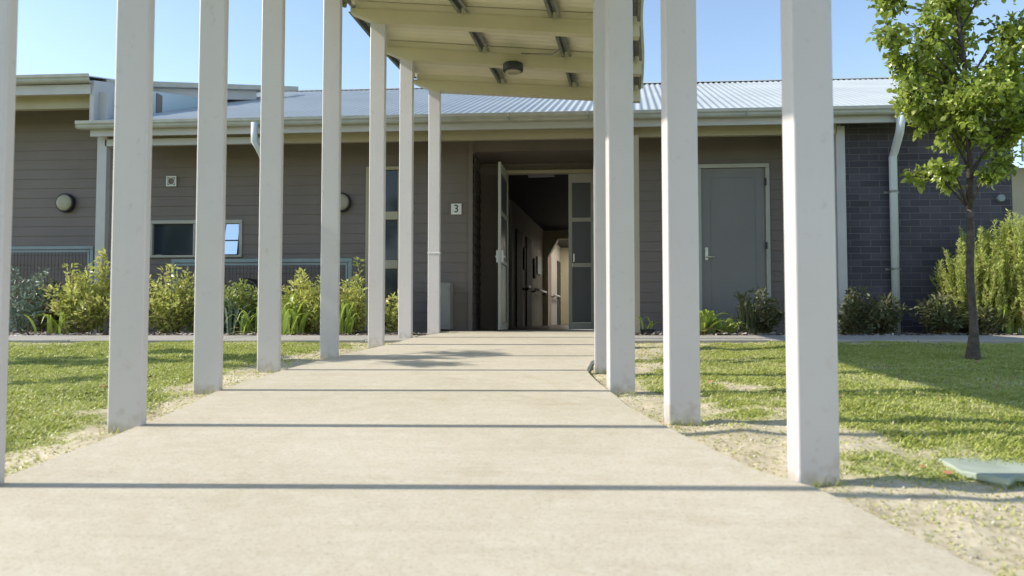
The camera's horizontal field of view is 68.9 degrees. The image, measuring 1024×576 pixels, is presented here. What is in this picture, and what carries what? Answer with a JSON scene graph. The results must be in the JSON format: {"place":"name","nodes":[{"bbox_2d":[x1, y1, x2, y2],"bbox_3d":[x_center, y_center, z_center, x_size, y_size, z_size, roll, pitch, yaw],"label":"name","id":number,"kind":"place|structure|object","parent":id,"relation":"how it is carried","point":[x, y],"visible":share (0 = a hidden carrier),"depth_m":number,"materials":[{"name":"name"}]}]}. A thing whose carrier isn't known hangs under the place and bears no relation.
{"place":"outdoors","nodes":[
{"label":"outdoors","id":0,"kind":"place"},
{"bbox_2d":[0,331,995,575],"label":"path","id":1,"kind":"structure","parent":0,"point":[498,453],"depth_m":2.38,"materials":[{"name":"concrete"}]},
{"bbox_2d":[5,323,1023,575],"bbox_3d":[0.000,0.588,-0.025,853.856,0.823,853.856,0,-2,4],"label":"ground","id":2,"kind":"structure","parent":0,"point":[915,507],"depth_m":2.89,"materials":[{"name":"soil"}]},
{"bbox_2d":[9,246,94,323],"bbox_3d":[-7.298,0.057,10.467,2.980,1.282,0.050,0,-2,4],"label":"screen","id":3,"kind":"object","parent":2,"relation":"on","point":[90,250],"visible":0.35,"depth_m":10.41,"materials":[{"name":"grey metal"}]},
{"bbox_2d":[9,335,418,342],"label":"footpath","id":4,"kind":"structure","parent":2,"relation":"on","point":[175,338],"depth_m":7.92,"materials":[{"name":"concrete"}]},
{"bbox_2d":[171,258,352,322],"bbox_3d":[-3.426,0.143,10.192,2.528,1.085,0.050,0,-2,4],"label":"screen","id":5,"kind":"object","parent":2,"relation":"on","point":[349,266],"visible":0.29,"depth_m":10.20,"materials":[{"name":"grey metal"}]},
{"bbox_2d":[0,0,839,486],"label":"walkway canopy","id":6,"kind":"object","parent":2,"relation":"on","point":[586,50],"visible":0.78,"depth_m":4.19,"materials":[{"name":"paint"}]},
{"bbox_2d":[503,60,522,74],"bbox_3d":[0.011,-2.335,7.947,0.216,0.109,0.216,0,-2,4],"label":"ceiling light","id":7,"kind":"object","parent":6,"relation":"attached to","point":[512,67],"visible":1,"depth_m":7.87,"materials":[{"name":"black plastic"}]},
{"bbox_2d":[96,346,846,487],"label":"weeds","id":8,"kind":"object","parent":2,"relation":"on","point":[701,421],"visible":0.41,"depth_m":3.37,"materials":[{"name":"green plant"}]},
{"bbox_2d":[5,340,1023,575],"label":"grass","id":9,"kind":"structure","parent":2,"relation":"on","point":[55,362],"depth_m":4.26,"materials":[{"name":"green plant"}]},
{"bbox_2d":[9,73,1021,334],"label":"school building","id":10,"kind":"structure","parent":2,"relation":"on","point":[895,235],"depth_m":10.57,"materials":[{"name":"brick"}]},
{"bbox_2d":[55,193,75,212],"bbox_3d":[-6.549,-1.248,10.940,0.279,0.279,0.073,0,-2,4],"label":"wall light","id":11,"kind":"object","parent":10,"relation":"attached to","point":[65,202],"visible":1,"depth_m":10.91,"materials":[{"name":"white plastic"}]},
{"bbox_2d":[166,176,176,186],"bbox_3d":[-4.958,-1.554,10.868,0.150,0.150,0.020,0,-2,4],"label":"wall vent","id":12,"kind":"object","parent":10,"relation":"attached to","point":[171,180],"depth_m":10.87,"materials":[{"name":"white plastic"}]},
{"bbox_2d":[150,220,242,257],"bbox_3d":[-4.576,-0.707,10.959,1.391,0.544,0.395,0,-2,4],"label":"window","id":13,"kind":"structure","parent":10,"relation":"in","point":[168,238],"depth_m":10.86,"materials":[{"name":"glass"}]},
{"bbox_2d":[236,278,256,302],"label":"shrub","id":14,"kind":"object","parent":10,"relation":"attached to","point":[253,281],"visible":0.16,"depth_m":10.42,"materials":[{"name":"green plant"}]},
{"bbox_2d":[340,192,350,211],"bbox_3d":[-2.438,-1.223,10.651,0.279,0.279,0.073,0,-2,4],"label":"wall light","id":15,"kind":"object","parent":10,"relation":"attached to","point":[345,204],"visible":0.48,"depth_m":10.61,"materials":[{"name":"white plastic"}]},
{"bbox_2d":[364,166,398,330],"bbox_3d":[-1.831,-0.564,10.660,0.509,2.338,0.135,0,-2,4],"label":"window","id":16,"kind":"structure","parent":10,"relation":"in","point":[392,172],"depth_m":10.65,"materials":[{"name":"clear glass"}]},
{"bbox_2d":[440,283,452,328],"bbox_3d":[-0.974,0.252,10.377,0.269,0.644,0.287,0,-2,4],"label":"wall box","id":17,"kind":"object","parent":10,"relation":"attached to","point":[446,305],"visible":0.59,"depth_m":10.23,"materials":[{"name":"grey paint"}]},
{"bbox_2d":[440,287,448,325],"bbox_3d":[-0.979,0.251,10.237,0.219,0.534,0.007,0,-2,4],"label":"door","id":18,"kind":"structure","parent":17,"relation":"in","point":[444,291],"depth_m":10.23,"materials":[{"name":"grey paint"}]},
{"bbox_2d":[451,203,460,214],"bbox_3d":[-0.789,-1.117,10.562,0.148,0.156,0.009,0,-2,4],"label":"number sign","id":19,"kind":"object","parent":10,"relation":"attached to","point":[455,209],"visible":1,"depth_m":10.56,"materials":[{"name":"white plastic"}]},
{"bbox_2d":[495,162,507,329],"bbox_3d":[-0.124,-0.577,10.905,0.130,2.366,0.900,0,-2,6],"label":"door","id":20,"kind":"structure","parent":10,"relation":"in","point":[501,256],"depth_m":10.77,"materials":[{"name":"paint"}]},
{"bbox_2d":[516,229,522,326],"bbox_3d":[0.161,-0.201,16.361,0.029,2.100,0.850,0,-2,9],"label":"corridor door","id":21,"kind":"structure","parent":10,"relation":"in","point":[519,235],"depth_m":16.28,"materials":[{"name":"wood"}]},
{"bbox_2d":[523,247,525,269],"bbox_3d":[0.283,-0.670,17.097,0.039,0.500,0.200,0,-2,9],"label":"picture frame","id":22,"kind":"object","parent":10,"relation":"attached to","point":[524,258],"visible":0.9,"depth_m":17.00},
{"bbox_2d":[526,237,531,325],"bbox_3d":[0.404,-0.138,17.840,0.029,2.100,0.850,0,-2,9],"label":"corridor door","id":23,"kind":"structure","parent":10,"relation":"in","point":[528,241],"depth_m":17.79,"materials":[{"name":"brown wood"}]},
{"bbox_2d":[533,258,535,278],"bbox_3d":[0.574,-0.494,18.867,0.039,0.500,0.300,0,-2,9],"label":"picture frame","id":24,"kind":"object","parent":10,"relation":"attached to","point":[534,267],"visible":1,"depth_m":18.72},
{"bbox_2d":[536,256,541,274],"bbox_3d":[0.712,-0.583,19.710,0.039,0.450,0.800,0,-2,9],"label":"picture frame","id":25,"kind":"object","parent":10,"relation":"attached to","point":[539,265],"visible":1,"depth_m":19.47,"materials":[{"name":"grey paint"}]},
{"bbox_2d":[532,288,546,294],"bbox_3d":[0.724,0.097,19.477,0.132,0.112,2.200,0,-2,9],"label":"handrail","id":26,"kind":"object","parent":10,"relation":"attached to","point":[540,290],"visible":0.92,"depth_m":19.16,"materials":[{"name":"metal"}]},
{"bbox_2d":[528,175,554,177],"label":"ceiling panel","id":27,"kind":"structure","parent":10,"relation":"attached to","point":[534,176],"depth_m":12.87,"materials":[{"name":"grey"}]},
{"bbox_2d":[549,255,550,324],"bbox_3d":[1.062,0.034,21.858,0.029,2.100,1.400,0,-2,9],"label":"corridor door","id":28,"kind":"structure","parent":10,"relation":"in","point":[550,255],"depth_m":22.24,"materials":[{"name":"beige wood"}]},
{"bbox_2d":[557,261,560,324],"bbox_3d":[1.571,0.167,24.964,0.029,2.100,0.900,0,-2,9],"label":"corridor door","id":29,"kind":"structure","parent":10,"relation":"in","point":[558,263],"depth_m":24.73,"materials":[{"name":"beige wood"}]},
{"bbox_2d":[568,173,593,328],"bbox_3d":[1.053,-0.560,11.308,0.392,2.366,0.060,0,-2,4],"label":"door","id":30,"kind":"structure","parent":10,"relation":"in","point":[580,189],"depth_m":11.31,"materials":[{"name":"paint"}]},
{"bbox_2d":[701,168,767,331],"bbox_3d":[3.058,-0.529,10.271,0.881,2.256,0.105,0,-2,4],"label":"side door","id":31,"kind":"structure","parent":10,"relation":"in","point":[734,247],"depth_m":10.29,"materials":[{"name":"grey paint"}]},
{"bbox_2d":[996,194,1004,201],"bbox_3d":[6.249,-1.148,9.543,0.098,0.098,0.040,0,-2,4],"label":"wall fitting","id":32,"kind":"object","parent":10,"relation":"attached to","point":[1000,198],"depth_m":9.53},
{"bbox_2d":[17,342,1013,473],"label":"fallen leaves","id":33,"kind":"object","parent":2,"relation":"on","point":[947,472],"visible":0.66,"depth_m":4.33,"materials":[{"name":"brown plant"}]},
{"bbox_2d":[9,331,1023,335],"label":"mulch chips","id":34,"kind":"object","parent":2,"relation":"on","point":[361,333],"visible":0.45,"depth_m":8.90,"materials":[{"name":"brown wood"}]},
{"bbox_2d":[13,343,1023,566],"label":"pebbles","id":35,"kind":"object","parent":2,"relation":"on","point":[956,536],"visible":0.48,"depth_m":2.87,"materials":[{"name":"beige stone"}]},
{"bbox_2d":[32,344,1022,558],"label":"dry straw","id":36,"kind":"object","parent":2,"relation":"on","point":[692,426],"visible":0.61,"depth_m":2.96,"materials":[{"name":"beige plant"}]},
{"bbox_2d":[440,330,662,332],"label":"porch floor","id":37,"kind":"structure","parent":2,"relation":"on","point":[535,330],"depth_m":10.91,"materials":[{"name":"concrete"}]},
{"bbox_2d":[636,333,980,335],"bbox_3d":[5.220,0.601,9.513,7.440,0.069,1.560,0,-2,0],"label":"garden bed","id":38,"kind":"object","parent":2,"relation":"on","point":[840,334],"visible":0.04,"depth_m":9.00,"materials":[{"name":"brown soil"}]},
{"bbox_2d":[640,329,655,334],"bbox_3d":[1.633,0.540,8.985,0.188,0.090,0.188,0,-2,4],"label":"plant pot","id":39,"kind":"object","parent":38,"relation":"on","point":[648,331],"visible":0.8,"depth_m":8.91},
{"bbox_2d":[635,316,659,329],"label":"potted plant","id":40,"kind":"object","parent":39,"relation":"in","point":[651,324],"visible":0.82,"depth_m":8.96,"materials":[{"name":"green plant"}]},
{"bbox_2d":[699,309,747,335],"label":"strap plant","id":41,"kind":"object","parent":38,"relation":"on","point":[706,324],"visible":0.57,"depth_m":9.03,"materials":[{"name":"green plant"}]},
{"bbox_2d":[712,318,752,334],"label":"strap plant","id":42,"kind":"object","parent":38,"relation":"on","point":[733,328],"visible":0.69,"depth_m":9.12,"materials":[{"name":"green plant"}]},
{"bbox_2d":[719,291,758,334],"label":"strap plant","id":43,"kind":"object","parent":38,"relation":"on","point":[742,317],"visible":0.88,"depth_m":9.17,"materials":[{"name":"green plant"}]},
{"bbox_2d":[732,286,784,334],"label":"shrub","id":44,"kind":"object","parent":38,"relation":"on","point":[767,320],"visible":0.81,"depth_m":9.22,"materials":[{"name":"green plant"}]},
{"bbox_2d":[837,285,885,334],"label":"shrub","id":45,"kind":"object","parent":38,"relation":"on","point":[852,319],"visible":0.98,"depth_m":9.02,"materials":[{"name":"green plant"}]},
{"bbox_2d":[862,292,912,334],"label":"shrub","id":46,"kind":"object","parent":38,"relation":"on","point":[887,324],"visible":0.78,"depth_m":9.11,"materials":[{"name":"green plant"}]},
{"bbox_2d":[908,291,968,334],"bbox_3d":[5.223,0.336,9.109,0.707,0.623,0.603,1,-3,-22],"label":"shrub","id":47,"kind":"object","parent":38,"relation":"on","point":[936,321],"visible":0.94,"depth_m":9.04,"materials":[{"name":"green plant"}]},
{"bbox_2d":[928,226,1021,327],"bbox_3d":[5.705,-0.145,9.229,1.102,1.284,0.892,0,-2,4],"label":"rosemary bush","id":48,"kind":"object","parent":38,"relation":"on","point":[982,293],"visible":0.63,"depth_m":9.05,"materials":[{"name":"green plant"}]},
{"bbox_2d":[961,301,1014,334],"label":"shrub","id":49,"kind":"object","parent":38,"relation":"on","point":[983,327],"visible":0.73,"depth_m":8.90,"materials":[{"name":"green plant"}]},
{"bbox_2d":[981,208,1023,327],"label":"rosemary bush","id":50,"kind":"object","parent":38,"relation":"on","point":[1015,249],"visible":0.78,"depth_m":8.91,"materials":[{"name":"green plant"}]},
{"bbox_2d":[1002,302,1023,334],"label":"strap plant","id":51,"kind":"object","parent":38,"relation":"on","point":[1010,329],"visible":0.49,"depth_m":8.97,"materials":[{"name":"green plant"}]},
{"bbox_2d":[635,335,1023,343],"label":"footpath","id":52,"kind":"structure","parent":2,"relation":"on","point":[994,339],"depth_m":7.92,"materials":[{"name":"concrete"}]},
{"bbox_2d":[865,0,1023,360],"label":"young tree","id":53,"kind":"object","parent":2,"relation":"on","point":[963,110],"visible":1,"depth_m":6.10,"materials":[{"name":"green plant"}]},
{"bbox_2d":[939,458,1023,488],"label":"pit lid","id":54,"kind":"object","parent":2,"relation":"on","point":[1001,474],"visible":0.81,"depth_m":2.65,"materials":[{"name":"white concrete"}]},
{"bbox_2d":[1011,141,1023,332],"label":"neighbour building","id":55,"kind":"structure","parent":2,"relation":"on","point":[1017,193],"depth_m":13.48,"materials":[{"name":"white plastic"}]},
{"bbox_2d":[16,0,1023,167],"label":"sky","id":56,"kind":"structure","parent":0,"point":[736,39],"materials":[{"name":"blue"}]},
{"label":"garden bed","id":57,"kind":"structure","parent":0,"visible":0},
{"bbox_2d":[9,265,50,332],"bbox_3d":[-6.061,0.151,9.223,0.654,0.888,0.387,1,-3,-13],"label":"shrub","id":58,"kind":"object","parent":57,"relation":"on","point":[35,305],"visible":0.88,"depth_m":9.21,"materials":[{"name":"green plant"}]},
{"bbox_2d":[11,274,86,332],"bbox_3d":[-6.066,0.224,9.756,1.009,0.851,0.819,0,-2,4],"label":"shrub","id":59,"kind":"object","parent":57,"relation":"on","point":[42,326],"visible":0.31,"depth_m":9.65,"materials":[{"name":"green plant"}]},
{"bbox_2d":[20,310,93,334],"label":"strap plant","id":60,"kind":"object","parent":57,"relation":"on","point":[56,329],"visible":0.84,"depth_m":9.07,"materials":[{"name":"green plant"}]},
{"bbox_2d":[38,263,109,333],"bbox_3d":[-5.350,0.142,9.289,0.997,0.913,0.744,0,-2,4],"label":"shrub","id":61,"kind":"object","parent":57,"relation":"on","point":[85,303],"visible":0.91,"depth_m":9.17,"materials":[{"name":"green plant"}]},
{"bbox_2d":[87,247,110,334],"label":"shrub","id":62,"kind":"object","parent":57,"relation":"on","point":[101,276],"visible":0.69,"depth_m":9.33,"materials":[{"name":"green plant"}]},
{"bbox_2d":[98,286,164,328],"bbox_3d":[-4.683,0.269,9.237,0.770,0.682,0.563,1,-3,-27],"label":"shrub","id":63,"kind":"object","parent":57,"relation":"on","point":[108,309],"visible":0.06,"depth_m":9.23,"materials":[{"name":"green plant"}]},
{"bbox_2d":[148,264,194,334],"bbox_3d":[-4.270,0.150,9.294,0.817,0.902,0.751,0,-2,4],"label":"shrub","id":64,"kind":"object","parent":57,"relation":"on","point":[171,317],"visible":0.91,"depth_m":9.21,"materials":[{"name":"green plant"}]},
{"bbox_2d":[177,287,194,332],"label":"shrub","id":65,"kind":"object","parent":57,"relation":"on","point":[191,320],"visible":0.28,"depth_m":9.28,"materials":[{"name":"green plant"}]},
{"bbox_2d":[223,298,252,334],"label":"strap plant","id":66,"kind":"object","parent":57,"relation":"on","point":[228,323],"visible":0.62,"depth_m":9.03,"materials":[{"name":"green plant"}]},
{"bbox_2d":[224,279,257,333],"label":"shrub","id":67,"kind":"object","parent":57,"relation":"on","point":[235,299],"visible":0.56,"depth_m":9.22,"materials":[{"name":"green plant"}]},
{"bbox_2d":[230,307,257,334],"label":"strap plant","id":68,"kind":"object","parent":57,"relation":"on","point":[244,315],"visible":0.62,"depth_m":8.95,"materials":[{"name":"green plant"}]},
{"bbox_2d":[240,289,295,330],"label":"shrub","id":69,"kind":"object","parent":57,"relation":"on","point":[285,300],"visible":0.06,"depth_m":9.19,"materials":[{"name":"green plant"}]},
{"bbox_2d":[281,294,318,334],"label":"strap plant","id":70,"kind":"object","parent":57,"relation":"on","point":[294,319],"visible":0.81,"depth_m":8.96,"materials":[{"name":"green plant"}]},
{"bbox_2d":[281,267,319,332],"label":"shrub","id":71,"kind":"object","parent":57,"relation":"on","point":[299,292],"visible":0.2,"depth_m":9.26,"materials":[{"name":"green plant"}]},
{"bbox_2d":[286,275,344,334],"bbox_3d":[-2.408,0.207,9.187,0.731,0.784,0.565,1,-3,-22],"label":"shrub","id":72,"kind":"object","parent":57,"relation":"on","point":[313,325],"visible":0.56,"depth_m":9.10,"materials":[{"name":"green plant"}]},
{"bbox_2d":[339,299,359,333],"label":"strap plant","id":73,"kind":"object","parent":57,"relation":"on","point":[349,320],"visible":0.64,"depth_m":8.97,"materials":[{"name":"green plant"}]},
{"bbox_2d":[339,274,367,333],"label":"shrub","id":74,"kind":"object","parent":57,"relation":"on","point":[356,294],"visible":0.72,"depth_m":9.20,"materials":[{"name":"green plant"}]},
{"bbox_2d":[350,256,366,333],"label":"shrub","id":75,"kind":"object","parent":57,"relation":"on","point":[359,270],"visible":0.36,"depth_m":9.41,"materials":[{"name":"green plant"}]},
{"bbox_2d":[385,289,397,333],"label":"shrub","id":76,"kind":"object","parent":57,"relation":"on","point":[392,313],"visible":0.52,"depth_m":9.27,"materials":[{"name":"green plant"}]}
]}

